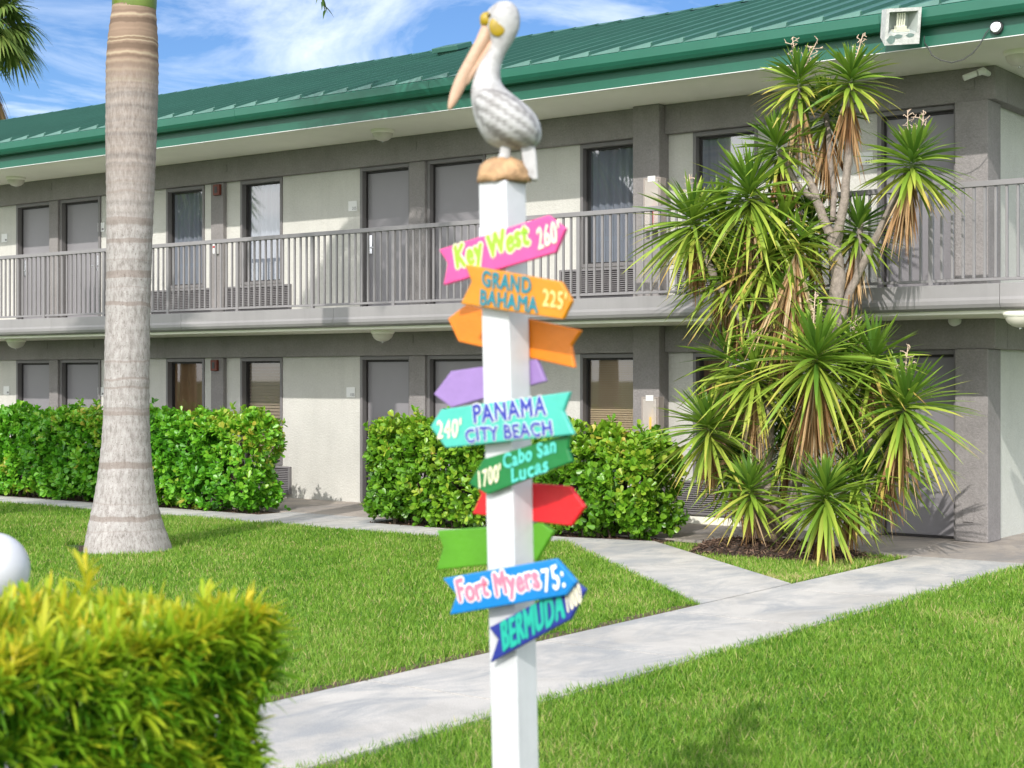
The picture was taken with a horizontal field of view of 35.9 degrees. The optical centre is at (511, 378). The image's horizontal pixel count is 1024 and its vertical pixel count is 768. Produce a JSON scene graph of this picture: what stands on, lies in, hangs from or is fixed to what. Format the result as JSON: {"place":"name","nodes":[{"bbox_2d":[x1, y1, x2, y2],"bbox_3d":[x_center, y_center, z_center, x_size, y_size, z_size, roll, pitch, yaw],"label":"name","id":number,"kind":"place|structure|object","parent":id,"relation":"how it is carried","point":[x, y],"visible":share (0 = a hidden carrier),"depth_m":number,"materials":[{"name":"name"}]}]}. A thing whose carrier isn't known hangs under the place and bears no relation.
{"place":"outdoors","nodes":[
{"label":"outdoors","id":0,"kind":"place"},
{"bbox_2d":[0,496,641,542],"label":"path","id":1,"kind":"structure","parent":0,"point":[336,521],"depth_m":20.38,"materials":[{"name":"concrete"}]},
{"bbox_2d":[0,494,699,737],"bbox_3d":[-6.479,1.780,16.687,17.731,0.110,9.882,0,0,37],"label":"lawn grass","id":2,"kind":"structure","parent":0,"point":[246,561],"depth_m":14.12,"materials":[{"name":"green plant"}]},
{"bbox_2d":[0,397,290,512],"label":"leafy hedge","id":3,"kind":"object","parent":2,"relation":"on","point":[42,463],"visible":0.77,"depth_m":22.06,"materials":[{"name":"green plant"}]},
{"bbox_2d":[360,405,486,527],"bbox_3d":[-0.859,1.116,19.598,2.364,1.730,1.390,0,0,37],"label":"leafy hedge","id":4,"kind":"object","parent":2,"relation":"on","point":[398,488],"visible":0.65,"depth_m":19.36,"materials":[{"name":"green plant"}]},
{"bbox_2d":[8,495,876,560],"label":"bark chips","id":5,"kind":"object","parent":2,"relation":"on","point":[713,541],"visible":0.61,"depth_m":16.23,"materials":[{"name":"brown wood"}]},
{"bbox_2d":[531,413,690,540],"bbox_3d":[1.005,1.180,18.346,2.212,1.554,1.452,0,0,37],"label":"leafy hedge","id":6,"kind":"object","parent":2,"relation":"on","point":[606,451],"visible":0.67,"depth_m":17.81,"materials":[{"name":"green plant"}]},
{"bbox_2d":[0,0,739,118],"label":"sky","id":7,"kind":"structure","parent":0,"point":[202,43],"materials":[{"name":"blue"}]},
{"bbox_2d":[5,556,1022,767],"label":"path","id":8,"kind":"structure","parent":0,"point":[313,726],"depth_m":10.10,"materials":[{"name":"concrete"}]},
{"bbox_2d":[8,513,1023,767],"bbox_3d":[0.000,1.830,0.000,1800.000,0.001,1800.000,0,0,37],"label":"ground","id":9,"kind":"structure","parent":0,"point":[694,703],"depth_m":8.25,"materials":[{"name":"green plant"}]},
{"bbox_2d":[0,533,30,755],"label":"globe lamp","id":10,"kind":"object","parent":9,"relation":"on","point":[14,563],"visible":0.62,"depth_m":5.54,"materials":[{"name":"white frosted glass"}]},
{"bbox_2d":[0,0,49,119],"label":"fan palm tree","id":11,"kind":"object","parent":9,"relation":"on","point":[15,49],"visible":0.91,"depth_m":45.86,"materials":[{"name":"green plant"}]},
{"bbox_2d":[70,545,167,552],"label":"mulch","id":12,"kind":"object","parent":9,"relation":"on","point":[79,548],"visible":0.1,"depth_m":16.71,"materials":[{"name":"brown wood"}]},
{"bbox_2d":[0,546,306,767],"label":"clipped hedge","id":13,"kind":"object","parent":9,"relation":"on","point":[146,679],"visible":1,"depth_m":3.98,"materials":[{"name":"green plant"}]},
{"bbox_2d":[83,0,332,554],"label":"royal palm tree","id":14,"kind":"object","parent":9,"relation":"on","point":[125,513],"visible":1,"depth_m":16.49,"materials":[{"name":"grey plant"}]},
{"bbox_2d":[431,180,586,767],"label":"signpost","id":15,"kind":"object","parent":9,"relation":"on","point":[508,420],"visible":1,"depth_m":4.62,"materials":[{"name":"white wood"}]},
{"bbox_2d":[448,1,541,183],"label":"pelican statue","id":16,"kind":"object","parent":15,"relation":"on","point":[507,121],"visible":0.99,"depth_m":4.63,"materials":[{"name":"white plastic"}]},
{"bbox_2d":[691,537,863,560],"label":"mulch","id":17,"kind":"object","parent":9,"relation":"on","point":[735,550],"visible":0.43,"depth_m":16.10,"materials":[{"name":"brown wood"}]},
{"bbox_2d":[623,33,982,566],"bbox_3d":[2.831,-0.781,16.247,4.024,5.601,2.527,0,0,37],"label":"yucca tree","id":18,"kind":"object","parent":17,"relation":"on","point":[776,291],"visible":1,"depth_m":16.11,"materials":[{"name":"green plant"}]},
{"bbox_2d":[664,541,906,583],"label":"island grass","id":19,"kind":"structure","parent":9,"relation":"on","point":[790,571],"depth_m":15.37,"materials":[{"name":"green plant"}]},
{"bbox_2d":[22,491,1023,562],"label":"covered walkway","id":20,"kind":"structure","parent":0,"point":[1009,549],"depth_m":17.71,"materials":[{"name":"concrete"}]},
{"bbox_2d":[0,0,1023,542],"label":"motel building","id":21,"kind":"structure","parent":20,"relation":"on","point":[294,164],"depth_m":20.88,"materials":[{"name":"paint"}]},
{"bbox_2d":[2,234,7,242],"bbox_3d":[-9.033,-2.506,28.140,0.170,0.150,0.012,0,0,37],"label":"number plate","id":22,"kind":"object","parent":21,"relation":"attached to","point":[4,237],"visible":1,"depth_m":28.13,"materials":[{"name":"white plastic"}]},
{"bbox_2d":[3,386,9,394],"bbox_3d":[-8.988,0.205,28.107,0.170,0.150,0.012,0,0,37],"label":"number plate","id":23,"kind":"object","parent":21,"relation":"attached to","point":[6,390],"visible":1,"depth_m":28.10,"materials":[{"name":"white plastic"}]},
{"bbox_2d":[6,176,25,187],"bbox_3d":[-8.463,-3.351,26.974,0.330,0.178,0.330,0,0,37],"label":"dome light","id":24,"kind":"object","parent":21,"relation":"attached to","point":[16,181],"visible":1,"depth_m":26.87,"materials":[{"name":"white glass"}]},
{"bbox_2d":[6,339,25,349],"bbox_3d":[-8.312,-0.576,26.493,0.330,0.178,0.330,0,0,37],"label":"dome light","id":25,"kind":"object","parent":21,"relation":"attached to","point":[15,343],"visible":0.99,"depth_m":26.38,"materials":[{"name":"white glass"}]},
{"bbox_2d":[16,360,48,477],"bbox_3d":[-8.299,0.733,27.695,0.990,2.125,0.210,0,0,37],"label":"door","id":26,"kind":"structure","parent":21,"relation":"in","point":[32,376],"depth_m":27.76,"materials":[{"name":"paint"}]},
{"bbox_2d":[16,202,48,318],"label":"door","id":27,"kind":"structure","parent":21,"relation":"in","point":[32,220],"depth_m":27.80,"materials":[{"name":"paint"}]},
{"bbox_2d":[60,359,100,442],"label":"door","id":28,"kind":"structure","parent":21,"relation":"in","point":[80,379],"depth_m":26.98,"materials":[{"name":"paint"}]},
{"bbox_2d":[60,196,100,317],"bbox_3d":[-7.282,-2.018,26.934,1.070,2.105,0.210,0,0,37],"label":"door","id":29,"kind":"structure","parent":21,"relation":"in","point":[80,218],"depth_m":27.00,"materials":[{"name":"paint"}]},
{"bbox_2d":[101,222,104,231],"bbox_3d":[-6.897,-2.547,26.543,0.170,0.150,0.012,0,0,37],"label":"number plate","id":30,"kind":"object","parent":21,"relation":"attached to","point":[102,227],"visible":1,"depth_m":26.51,"materials":[{"name":"white plastic"}]},
{"bbox_2d":[151,288,210,313],"bbox_3d":[-5.294,-1.225,25.318,1.430,0.420,0.053,0,0,37],"label":"wall air conditioner","id":31,"kind":"object","parent":21,"relation":"attached to","point":[186,298],"depth_m":25.28,"materials":[{"name":"metal"}]},
{"bbox_2d":[166,358,204,450],"bbox_3d":[-5.173,0.492,25.370,0.900,1.637,0.212,0,0,37],"label":"window","id":32,"kind":"structure","parent":21,"relation":"in","point":[185,377],"depth_m":25.53,"materials":[{"name":"glass"}]},
{"bbox_2d":[166,185,204,288],"bbox_3d":[-5.180,-2.258,25.362,0.900,1.617,0.190,0,0,37],"label":"window","id":33,"kind":"structure","parent":21,"relation":"in","point":[185,206],"depth_m":25.48,"materials":[{"name":"glass"}]},
{"bbox_2d":[210,360,218,370],"bbox_3d":[-4.658,-0.211,24.745,0.140,0.170,0.061,0,0,37],"label":"fire alarm","id":34,"kind":"object","parent":21,"relation":"attached to","point":[214,365],"visible":1,"depth_m":24.71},
{"bbox_2d":[213,244,218,253],"bbox_3d":[-4.636,-2.034,24.726,0.100,0.160,0.064,0,0,37],"label":"alarm pull","id":35,"kind":"object","parent":21,"relation":"attached to","point":[214,248],"visible":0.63,"depth_m":24.71,"materials":[{"name":"white plastic"}]},
{"bbox_2d":[213,184,220,195],"bbox_3d":[-4.612,-2.954,24.710,0.140,0.170,0.061,0,0,37],"label":"fire alarm","id":36,"kind":"object","parent":21,"relation":"attached to","point":[216,189],"visible":1,"depth_m":24.68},
{"bbox_2d":[225,284,291,311],"bbox_3d":[-3.905,-1.225,24.279,1.400,0.420,0.053,0,0,37],"label":"wall air conditioner","id":37,"kind":"object","parent":21,"relation":"attached to","point":[263,295],"depth_m":24.22,"materials":[{"name":"metal"}]},
{"bbox_2d":[240,357,282,464],"bbox_3d":[-3.805,0.492,24.320,0.910,1.637,0.170,0,0,37],"label":"window","id":38,"kind":"structure","parent":21,"relation":"in","point":[253,386],"depth_m":24.42,"materials":[{"name":"glass"}]},
{"bbox_2d":[240,177,282,284],"bbox_3d":[-3.799,-2.258,24.328,0.910,1.617,0.189,0,0,37],"label":"window","id":39,"kind":"structure","parent":21,"relation":"in","point":[261,200],"depth_m":24.43,"materials":[{"name":"glass"}]},
{"bbox_2d":[232,464,291,494],"bbox_3d":[-3.905,1.535,24.279,1.400,0.420,0.053,0,0,37],"label":"wall air conditioner","id":40,"kind":"object","parent":21,"relation":"attached to","point":[284,473],"depth_m":23.92,"materials":[{"name":"metal"}]},
{"bbox_2d":[346,387,354,396],"bbox_3d":[-2.361,0.197,23.148,0.170,0.150,0.013,0,0,37],"label":"number plate","id":41,"kind":"object","parent":21,"relation":"attached to","point":[350,391],"visible":1,"depth_m":23.15,"materials":[{"name":"white plastic"}]},
{"bbox_2d":[348,201,356,211],"bbox_3d":[-2.330,-2.528,23.126,0.170,0.150,0.013,0,0,37],"label":"number plate","id":42,"kind":"object","parent":21,"relation":"attached to","point":[352,205],"visible":1,"depth_m":23.12,"materials":[{"name":"white plastic"}]},
{"bbox_2d":[371,128,394,142],"bbox_3d":[-1.786,-3.351,21.843,0.330,0.178,0.330,0,0,37],"label":"dome light","id":43,"kind":"object","parent":21,"relation":"attached to","point":[382,134],"visible":1,"depth_m":21.74,"materials":[{"name":"white glass"}]},
{"bbox_2d":[371,330,394,342],"bbox_3d":[-1.768,-0.576,21.613,0.330,0.178,0.330,0,0,37],"label":"dome light","id":44,"kind":"object","parent":21,"relation":"attached to","point":[382,336],"visible":1,"depth_m":21.50,"materials":[{"name":"white glass"}]},
{"bbox_2d":[360,356,408,501],"bbox_3d":[-1.761,0.733,22.804,0.980,2.125,0.210,0,0,37],"label":"door","id":45,"kind":"structure","parent":21,"relation":"in","point":[384,380],"depth_m":22.93,"materials":[{"name":"paint"}]},
{"bbox_2d":[360,163,408,306],"bbox_3d":[-1.761,-2.018,22.804,0.980,2.105,0.210,0,0,37],"label":"door","id":46,"kind":"structure","parent":21,"relation":"in","point":[384,190],"depth_m":22.86,"materials":[{"name":"paint"}]},
{"bbox_2d":[427,355,483,506],"bbox_3d":[-0.724,0.733,22.028,1.030,2.125,0.210,0,0,37],"label":"door","id":47,"kind":"structure","parent":21,"relation":"in","point":[439,367],"depth_m":22.23,"materials":[{"name":"paint"}]},
{"bbox_2d":[427,155,485,303],"bbox_3d":[-0.724,-2.018,22.028,1.030,2.105,0.210,0,0,37],"label":"door","id":48,"kind":"structure","parent":21,"relation":"in","point":[452,187],"depth_m":22.12,"materials":[{"name":"paint"}]},
{"bbox_2d":[559,266,632,298],"bbox_3d":[1.132,-1.225,20.511,1.240,0.420,0.053,0,0,37],"label":"wall air conditioner","id":49,"kind":"object","parent":21,"relation":"attached to","point":[606,280],"depth_m":20.49,"materials":[{"name":"metal"}]},
{"bbox_2d":[580,353,632,478],"bbox_3d":[1.292,0.492,20.508,0.880,1.637,0.170,0,0,37],"label":"window","id":50,"kind":"structure","parent":21,"relation":"in","point":[620,393],"depth_m":20.62,"materials":[{"name":"glass"}]},
{"bbox_2d":[580,139,632,267],"bbox_3d":[1.298,-2.258,20.515,0.880,1.617,0.190,0,0,37],"label":"window","id":51,"kind":"structure","parent":21,"relation":"in","point":[606,168],"depth_m":20.62,"materials":[{"name":"glass"}]},
{"bbox_2d":[641,395,663,431],"bbox_3d":[1.752,0.472,19.702,0.250,0.538,0.147,0,0,37],"label":"extinguisher cabinet","id":52,"kind":"object","parent":21,"relation":"attached to","point":[651,416],"visible":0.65,"depth_m":19.67,"materials":[{"name":"white metal"}]},
{"bbox_2d":[643,176,665,230],"bbox_3d":[1.775,-2.183,19.685,0.250,0.673,0.147,0,0,37],"label":"extinguisher cabinet","id":53,"kind":"object","parent":21,"relation":"attached to","point":[650,186],"visible":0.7,"depth_m":19.70,"materials":[{"name":"white metal"}]},
{"bbox_2d":[675,264,715,294],"bbox_3d":[2.565,-1.225,19.438,1.280,0.420,0.053,0,0,37],"label":"wall air conditioner","id":54,"kind":"object","parent":21,"relation":"attached to","point":[679,270],"depth_m":19.78,"materials":[{"name":"metal"}]},
{"bbox_2d":[675,480,743,516],"bbox_3d":[2.565,1.475,19.438,1.280,0.420,0.053,0,0,37],"label":"wall air conditioner","id":55,"kind":"object","parent":21,"relation":"attached to","point":[691,505],"depth_m":19.63,"materials":[{"name":"metal"}]},
{"bbox_2d":[693,352,755,484],"bbox_3d":[2.674,0.492,19.500,0.900,1.637,0.211,0,0,37],"label":"window","id":56,"kind":"structure","parent":21,"relation":"in","point":[699,375],"depth_m":19.68,"materials":[{"name":"glass"}]},
{"bbox_2d":[693,126,757,225],"bbox_3d":[2.667,-2.258,19.491,0.900,1.617,0.189,0,0,37],"label":"window","id":57,"kind":"structure","parent":21,"relation":"in","point":[706,148],"depth_m":19.62,"materials":[{"name":"glass"}]},
{"bbox_2d":[859,152,872,165],"bbox_3d":[4.101,-2.550,18.315,0.170,0.150,0.013,0,0,37],"label":"number plate","id":58,"kind":"object","parent":21,"relation":"attached to","point":[863,159],"visible":0.73,"depth_m":18.31,"materials":[{"name":"white plastic"}]},
{"bbox_2d":[880,7,921,45],"bbox_3d":[3.962,-3.610,16.240,0.423,0.413,0.363,0,0,-13],"label":"floodlight","id":59,"kind":"object","parent":21,"relation":"attached to","point":[900,26],"visible":1,"depth_m":16.16,"materials":[{"name":"white paint"}]},
{"bbox_2d":[877,349,954,538],"bbox_3d":[4.653,0.733,18.006,0.960,2.125,0.210,0,0,37],"label":"door","id":60,"kind":"structure","parent":21,"relation":"in","point":[936,525],"depth_m":17.90,"materials":[{"name":"paint"}]},
{"bbox_2d":[877,104,954,287],"bbox_3d":[4.653,-2.018,18.006,0.960,2.105,0.210,0,0,37],"label":"door","id":61,"kind":"structure","parent":21,"relation":"in","point":[944,116],"depth_m":17.97,"materials":[{"name":"paint"}]},
{"bbox_2d":[948,319,960,325],"bbox_3d":[4.907,-0.646,17.513,0.130,0.130,0.145,0,0,37],"label":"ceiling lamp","id":62,"kind":"object","parent":21,"relation":"attached to","point":[953,322],"visible":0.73,"depth_m":17.46,"materials":[{"name":"white glass"}]},
{"bbox_2d":[924,29,988,62],"bbox_3d":[4.510,-3.377,16.097,0.689,0.306,0.069,0,0,37],"label":"cable","id":63,"kind":"object","parent":21,"relation":"attached to","point":[958,60],"visible":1,"depth_m":16.10,"materials":[{"name":"plastic"}]},
{"bbox_2d":[962,67,990,80],"bbox_3d":[5.090,-3.324,17.252,0.351,0.145,0.146,0,0,-17],"label":"security camera","id":64,"kind":"object","parent":21,"relation":"attached to","point":[979,72],"visible":1,"depth_m":17.21,"materials":[{"name":"white plastic"}]},
{"bbox_2d":[990,21,1003,33],"bbox_3d":[4.859,-3.527,15.862,0.132,0.132,0.074,0,0,37],"label":"spotlight","id":65,"kind":"object","parent":21,"relation":"attached to","point":[996,27],"visible":1,"depth_m":15.84,"materials":[{"name":"white plastic"}]},
{"bbox_2d":[1003,48,1023,67],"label":"dome light","id":66,"kind":"object","parent":21,"relation":"attached to","point":[1014,57],"visible":1,"depth_m":16.50,"materials":[{"name":"white glass"}]},
{"bbox_2d":[1003,311,1023,329],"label":"dome light","id":67,"kind":"object","parent":21,"relation":"attached to","point":[1014,318],"visible":1,"depth_m":15.55,"materials":[{"name":"white glass"}]},
{"bbox_2d":[564,541,790,604],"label":"path","id":68,"kind":"structure","parent":0,"point":[702,579],"depth_m":14.85,"materials":[{"name":"concrete"}]}
]}

